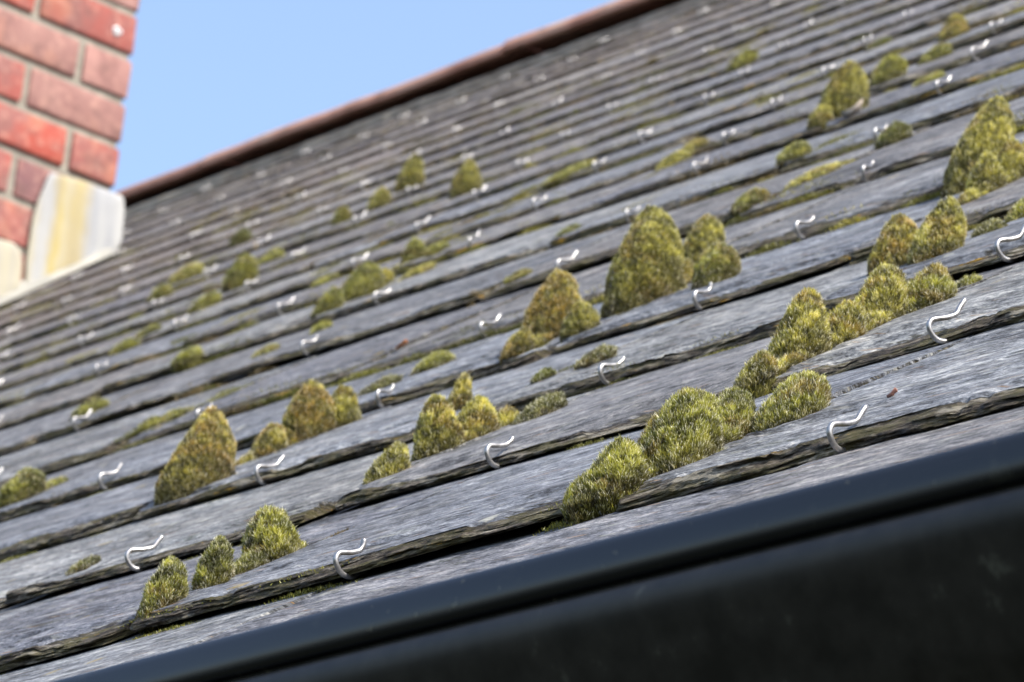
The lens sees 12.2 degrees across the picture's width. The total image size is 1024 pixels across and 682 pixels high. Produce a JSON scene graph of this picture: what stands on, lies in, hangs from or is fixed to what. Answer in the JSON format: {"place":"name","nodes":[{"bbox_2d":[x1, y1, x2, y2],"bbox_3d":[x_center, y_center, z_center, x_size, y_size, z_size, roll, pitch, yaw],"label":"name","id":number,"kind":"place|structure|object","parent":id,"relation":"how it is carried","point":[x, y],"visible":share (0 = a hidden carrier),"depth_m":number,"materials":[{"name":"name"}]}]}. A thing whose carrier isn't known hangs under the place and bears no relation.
{"place":"outdoors","nodes":[
{"label":"outdoors","id":0,"kind":"place"},
{"bbox_2d":[110,0,615,192],"label":"sky","id":1,"kind":"structure","parent":0,"point":[208,77],"materials":[{"name":"blue"}]},
{"label":"ground","id":2,"kind":"structure","parent":0,"visible":0},
{"bbox_2d":[0,0,1023,681],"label":"brick house","id":3,"kind":"structure","parent":2,"relation":"on","point":[862,526],"depth_m":2.71,"materials":[{"name":"stone"}]},
{"bbox_2d":[0,467,68,508],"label":"moss clump","id":4,"kind":"object","parent":3,"relation":"on","point":[26,483],"visible":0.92,"depth_m":3.25,"materials":[{"name":"green plant"}]},
{"bbox_2d":[66,554,101,587],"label":"moss clump","id":5,"kind":"object","parent":3,"relation":"on","point":[86,563],"visible":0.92,"depth_m":2.44,"materials":[{"name":"green plant"}]},
{"bbox_2d":[68,396,109,420],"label":"moss clump","id":6,"kind":"object","parent":3,"relation":"on","point":[94,404],"visible":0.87,"depth_m":3.92,"materials":[{"name":"green plant"}]},
{"bbox_2d":[108,323,162,356],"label":"moss clump","id":7,"kind":"object","parent":3,"relation":"on","point":[129,343],"visible":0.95,"depth_m":4.79,"materials":[{"name":"green plant"}]},
{"bbox_2d":[146,283,173,303],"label":"moss clump","id":8,"kind":"object","parent":3,"relation":"on","point":[160,291],"visible":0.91,"depth_m":5.67,"materials":[{"name":"green plant"}]},
{"bbox_2d":[137,407,187,434],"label":"moss clump","id":9,"kind":"object","parent":3,"relation":"on","point":[153,421],"visible":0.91,"depth_m":3.49,"materials":[{"name":"green plant"}]},
{"bbox_2d":[167,261,203,288],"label":"moss clump","id":10,"kind":"object","parent":3,"relation":"on","point":[191,269],"visible":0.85,"depth_m":5.88,"materials":[{"name":"green plant"}]},
{"bbox_2d":[170,346,204,373],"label":"moss clump","id":11,"kind":"object","parent":3,"relation":"on","point":[188,358],"visible":1,"depth_m":4.06,"materials":[{"name":"green plant"}]},
{"bbox_2d":[152,405,238,514],"bbox_3d":[-0.178,0.069,2.730,0.045,0.075,0.047,22,-26,-36],"label":"moss clump","id":12,"kind":"object","parent":3,"relation":"on","point":[204,454],"visible":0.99,"depth_m":2.72,"materials":[{"name":"green plant"}]},
{"bbox_2d":[133,504,307,634],"bbox_3d":[-0.127,0.101,2.082,0.032,0.087,0.104,-8,-25,33],"label":"moss clump","id":13,"kind":"object","parent":3,"relation":"on","point":[270,534],"visible":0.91,"depth_m":2.08,"materials":[{"name":"green plant"}]},
{"bbox_2d":[187,252,258,314],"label":"moss clump","id":14,"kind":"object","parent":3,"relation":"on","point":[243,270],"visible":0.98,"depth_m":5.07,"materials":[{"name":"green plant"}]},
{"bbox_2d":[228,225,252,249],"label":"moss clump","id":15,"kind":"object","parent":3,"relation":"on","point":[242,235],"visible":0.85,"depth_m":6.37,"materials":[{"name":"green plant"}]},
{"bbox_2d":[250,343,279,358],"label":"moss clump","id":16,"kind":"object","parent":3,"relation":"on","point":[270,348],"visible":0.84,"depth_m":3.77,"materials":[{"name":"green plant"}]},
{"bbox_2d":[257,248,284,265],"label":"moss clump","id":17,"kind":"object","parent":3,"relation":"on","point":[273,255],"visible":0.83,"depth_m":5.48,"materials":[{"name":"green plant"}]},
{"bbox_2d":[235,379,337,465],"bbox_3d":[-0.136,0.054,2.838,0.075,0.081,0.037,22,-26,-36],"label":"moss clump","id":18,"kind":"object","parent":3,"relation":"on","point":[309,413],"visible":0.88,"depth_m":2.84,"materials":[{"name":"green plant"}]},
{"bbox_2d":[308,320,333,335],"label":"moss clump","id":19,"kind":"object","parent":3,"relation":"on","point":[323,325],"visible":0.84,"depth_m":3.83,"materials":[{"name":"green plant"}]},
{"bbox_2d":[310,273,341,288],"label":"moss clump","id":20,"kind":"object","parent":3,"relation":"on","point":[330,277],"visible":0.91,"depth_m":4.56,"materials":[{"name":"green plant"}]},
{"bbox_2d":[331,206,352,226],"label":"moss clump","id":21,"kind":"object","parent":3,"relation":"on","point":[342,214],"visible":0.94,"depth_m":5.73,"materials":[{"name":"green plant"}]},
{"bbox_2d":[331,383,362,428],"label":"moss clump","id":22,"kind":"object","parent":3,"relation":"on","point":[347,410],"visible":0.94,"depth_m":2.85,"materials":[{"name":"green plant"}]},
{"bbox_2d":[309,260,385,325],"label":"moss clump","id":23,"kind":"object","parent":3,"relation":"on","point":[366,279],"visible":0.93,"depth_m":4.04,"materials":[{"name":"green plant"}]},
{"bbox_2d":[357,373,403,396],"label":"moss clump","id":24,"kind":"object","parent":3,"relation":"on","point":[385,381],"visible":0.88,"depth_m":2.98,"materials":[{"name":"green plant"}]},
{"bbox_2d":[380,267,395,282],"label":"moss clump","id":25,"kind":"object","parent":3,"relation":"on","point":[389,274],"visible":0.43,"depth_m":4.14,"materials":[{"name":"green plant"}]},
{"bbox_2d":[365,152,424,211],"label":"moss clump","id":26,"kind":"object","parent":3,"relation":"on","point":[411,174],"visible":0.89,"depth_m":5.92,"materials":[{"name":"green plant"}]},
{"bbox_2d":[395,339,407,348],"bbox_3d":[-0.075,0.002,3.283,0.006,0.005,0.013,22,-26,-36],"label":"leaf scrap","id":27,"kind":"object","parent":3,"relation":"on","point":[402,343],"visible":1,"depth_m":3.28,"materials":[{"name":"brown plant"}]},
{"bbox_2d":[397,261,436,281],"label":"moss clump","id":28,"kind":"object","parent":3,"relation":"on","point":[423,268],"visible":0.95,"depth_m":4.08,"materials":[{"name":"green plant"}]},
{"bbox_2d":[400,237,450,263],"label":"moss clump","id":29,"kind":"object","parent":3,"relation":"on","point":[415,248],"visible":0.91,"depth_m":4.24,"materials":[{"name":"green plant"}]},
{"bbox_2d":[408,349,455,376],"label":"moss clump","id":30,"kind":"object","parent":3,"relation":"on","point":[435,359],"visible":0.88,"depth_m":3.00,"materials":[{"name":"green plant"}]},
{"bbox_2d":[362,393,519,484],"bbox_3d":[-0.036,0.055,2.357,0.033,0.083,0.111,-8,-25,33],"label":"moss clump","id":31,"kind":"object","parent":3,"relation":"on","point":[441,426],"visible":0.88,"depth_m":2.36,"materials":[{"name":"green plant"}]},
{"bbox_2d":[447,371,473,410],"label":"moss clump","id":32,"kind":"object","parent":3,"relation":"on","point":[460,396],"visible":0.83,"depth_m":2.59,"materials":[{"name":"green plant"}]},
{"bbox_2d":[448,158,482,199],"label":"moss clump","id":33,"kind":"object","parent":3,"relation":"on","point":[467,179],"visible":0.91,"depth_m":5.25,"materials":[{"name":"green plant"}]},
{"bbox_2d":[0,0,1023,674],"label":"edge moss","id":34,"kind":"object","parent":3,"relation":"on","point":[594,302],"visible":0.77,"depth_m":4.44,"materials":[{"name":"green plant"}]},
{"bbox_2d":[503,267,532,291],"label":"moss clump","id":35,"kind":"object","parent":3,"relation":"on","point":[518,275],"visible":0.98,"depth_m":3.48,"materials":[{"name":"green plant"}]},
{"bbox_2d":[510,391,567,425],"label":"moss clump","id":36,"kind":"object","parent":3,"relation":"on","point":[548,403],"visible":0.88,"depth_m":2.36,"materials":[{"name":"green plant"}]},
{"bbox_2d":[498,268,583,364],"bbox_3d":[0.021,-0.011,2.846,0.043,0.085,0.074,1,-21,13],"label":"moss clump","id":37,"kind":"object","parent":3,"relation":"on","point":[556,296],"visible":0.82,"depth_m":2.85,"materials":[{"name":"green plant"}]},
{"bbox_2d":[529,366,557,383],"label":"moss clump","id":38,"kind":"object","parent":3,"relation":"on","point":[544,373],"visible":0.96,"depth_m":2.57,"materials":[{"name":"green plant"}]},
{"bbox_2d":[539,157,596,191],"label":"moss clump","id":39,"kind":"object","parent":3,"relation":"on","point":[553,182],"visible":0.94,"depth_m":4.67,"materials":[{"name":"green plant"}]},
{"bbox_2d":[554,223,582,237],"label":"moss clump","id":40,"kind":"object","parent":3,"relation":"on","point":[571,228],"visible":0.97,"depth_m":3.75,"materials":[{"name":"green plant"}]},
{"bbox_2d":[559,299,609,341],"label":"moss clump","id":41,"kind":"object","parent":3,"relation":"on","point":[582,316],"visible":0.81,"depth_m":2.80,"materials":[{"name":"green plant"}]},
{"bbox_2d":[573,342,619,369],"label":"moss clump","id":42,"kind":"object","parent":3,"relation":"on","point":[598,353],"visible":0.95,"depth_m":2.55,"materials":[{"name":"green plant"}]},
{"bbox_2d":[602,204,693,317],"bbox_3d":[0.088,-0.039,2.884,0.073,0.088,0.051,22,-26,-36],"label":"moss clump","id":43,"kind":"object","parent":3,"relation":"on","point":[650,262],"visible":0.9,"depth_m":2.86,"materials":[{"name":"green plant"}]},
{"bbox_2d":[559,384,756,525],"bbox_3d":[0.064,0.044,1.856,0.094,0.081,0.051,22,-26,-36],"label":"moss clump","id":44,"kind":"object","parent":3,"relation":"on","point":[686,426],"visible":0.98,"depth_m":1.83,"materials":[{"name":"green plant"}]},
{"bbox_2d":[654,136,709,171],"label":"moss clump","id":45,"kind":"object","parent":3,"relation":"on","point":[684,153],"visible":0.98,"depth_m":4.23,"materials":[{"name":"green plant"}]},
{"bbox_2d":[683,213,725,263],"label":"moss clump","id":46,"kind":"object","parent":3,"relation":"on","point":[707,229],"visible":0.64,"depth_m":3.00,"materials":[{"name":"green plant"}]},
{"bbox_2d":[690,241,741,290],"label":"moss clump","id":47,"kind":"object","parent":3,"relation":"on","point":[718,261],"visible":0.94,"depth_m":2.81,"materials":[{"name":"green plant"}]},
{"bbox_2d":[724,47,759,73],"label":"moss clump","id":48,"kind":"object","parent":3,"relation":"on","point":[746,57],"visible":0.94,"depth_m":5.68,"materials":[{"name":"green plant"}]},
{"bbox_2d":[730,187,770,220],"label":"moss clump","id":49,"kind":"object","parent":3,"relation":"on","point":[755,195],"visible":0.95,"depth_m":3.28,"materials":[{"name":"green plant"}]},
{"bbox_2d":[751,368,832,431],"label":"moss clump","id":50,"kind":"object","parent":3,"relation":"on","point":[796,396],"visible":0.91,"depth_m":1.87,"materials":[{"name":"green plant"}]},
{"bbox_2d":[775,139,812,168],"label":"moss clump","id":51,"kind":"object","parent":3,"relation":"on","point":[798,149],"visible":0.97,"depth_m":3.56,"materials":[{"name":"green plant"}]},
{"bbox_2d":[781,161,843,190],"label":"moss clump","id":52,"kind":"object","parent":3,"relation":"on","point":[820,171],"visible":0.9,"depth_m":3.32,"materials":[{"name":"green plant"}]},
{"bbox_2d":[733,261,909,398],"bbox_3d":[0.137,-0.003,2.120,0.036,0.107,0.127,-9,-25,34],"label":"moss clump","id":53,"kind":"object","parent":3,"relation":"on","point":[809,327],"visible":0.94,"depth_m":2.11,"materials":[{"name":"green plant"}]},
{"bbox_2d":[806,59,869,137],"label":"moss clump","id":54,"kind":"object","parent":3,"relation":"on","point":[846,88],"visible":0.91,"depth_m":3.86,"materials":[{"name":"green plant"}]},
{"bbox_2d":[840,98,862,116],"bbox_3d":[0.273,-0.184,3.819,0.014,0.014,0.022,22,-26,-36],"label":"lichen flake","id":55,"kind":"object","parent":3,"relation":"on","point":[856,108],"visible":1,"depth_m":3.81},
{"bbox_2d":[864,36,892,51],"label":"moss clump","id":56,"kind":"object","parent":3,"relation":"on","point":[879,42],"visible":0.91,"depth_m":4.92,"materials":[{"name":"green plant"}]},
{"bbox_2d":[868,54,907,87],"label":"moss clump","id":57,"kind":"object","parent":3,"relation":"on","point":[890,67],"visible":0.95,"depth_m":4.12,"materials":[{"name":"green plant"}]},
{"bbox_2d":[886,388,897,397],"bbox_3d":[0.143,0.020,1.806,0.003,0.004,0.006,22,-26,-36],"label":"leaf scrap","id":58,"kind":"object","parent":3,"relation":"on","point":[892,392],"visible":1,"depth_m":1.80,"materials":[{"name":"brown plant"}]},
{"bbox_2d":[866,212,917,276],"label":"moss clump","id":59,"kind":"object","parent":3,"relation":"on","point":[895,239],"visible":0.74,"depth_m":2.44,"materials":[{"name":"green plant"}]},
{"bbox_2d":[873,119,913,149],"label":"moss clump","id":60,"kind":"object","parent":3,"relation":"on","point":[895,131],"visible":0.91,"depth_m":3.39,"materials":[{"name":"green plant"}]},
{"bbox_2d":[912,70,946,87],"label":"moss clump","id":61,"kind":"object","parent":3,"relation":"on","point":[930,77],"visible":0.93,"depth_m":3.91,"materials":[{"name":"green plant"}]},
{"bbox_2d":[917,42,953,65],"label":"moss clump","id":62,"kind":"object","parent":3,"relation":"on","point":[941,50],"visible":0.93,"depth_m":4.23,"materials":[{"name":"green plant"}]},
{"bbox_2d":[906,194,967,265],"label":"moss clump","id":63,"kind":"object","parent":3,"relation":"on","point":[941,230],"visible":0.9,"depth_m":2.38,"materials":[{"name":"green plant"}]},
{"bbox_2d":[904,261,982,313],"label":"moss clump","id":64,"kind":"object","parent":3,"relation":"on","point":[933,284],"visible":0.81,"depth_m":2.16,"materials":[{"name":"green plant"}]},
{"bbox_2d":[937,13,970,42],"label":"moss clump","id":65,"kind":"object","parent":3,"relation":"on","point":[955,26],"visible":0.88,"depth_m":4.46,"materials":[{"name":"green plant"}]},
{"bbox_2d":[940,94,1016,197],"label":"moss clump","id":66,"kind":"object","parent":3,"relation":"on","point":[992,129],"visible":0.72,"depth_m":2.82,"materials":[{"name":"green plant"}]},
{"bbox_2d":[970,218,1007,238],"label":"moss clump","id":67,"kind":"object","parent":3,"relation":"on","point":[992,224],"visible":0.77,"depth_m":2.42,"materials":[{"name":"green plant"}]},
{"bbox_2d":[956,137,1023,204],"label":"moss clump","id":68,"kind":"object","parent":3,"relation":"on","point":[989,172],"visible":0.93,"depth_m":2.70,"materials":[{"name":"green plant"}]},
{"bbox_2d":[1004,197,1023,222],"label":"moss clump","id":69,"kind":"object","parent":3,"relation":"on","point":[1016,211],"visible":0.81,"depth_m":2.47,"materials":[{"name":"green plant"}]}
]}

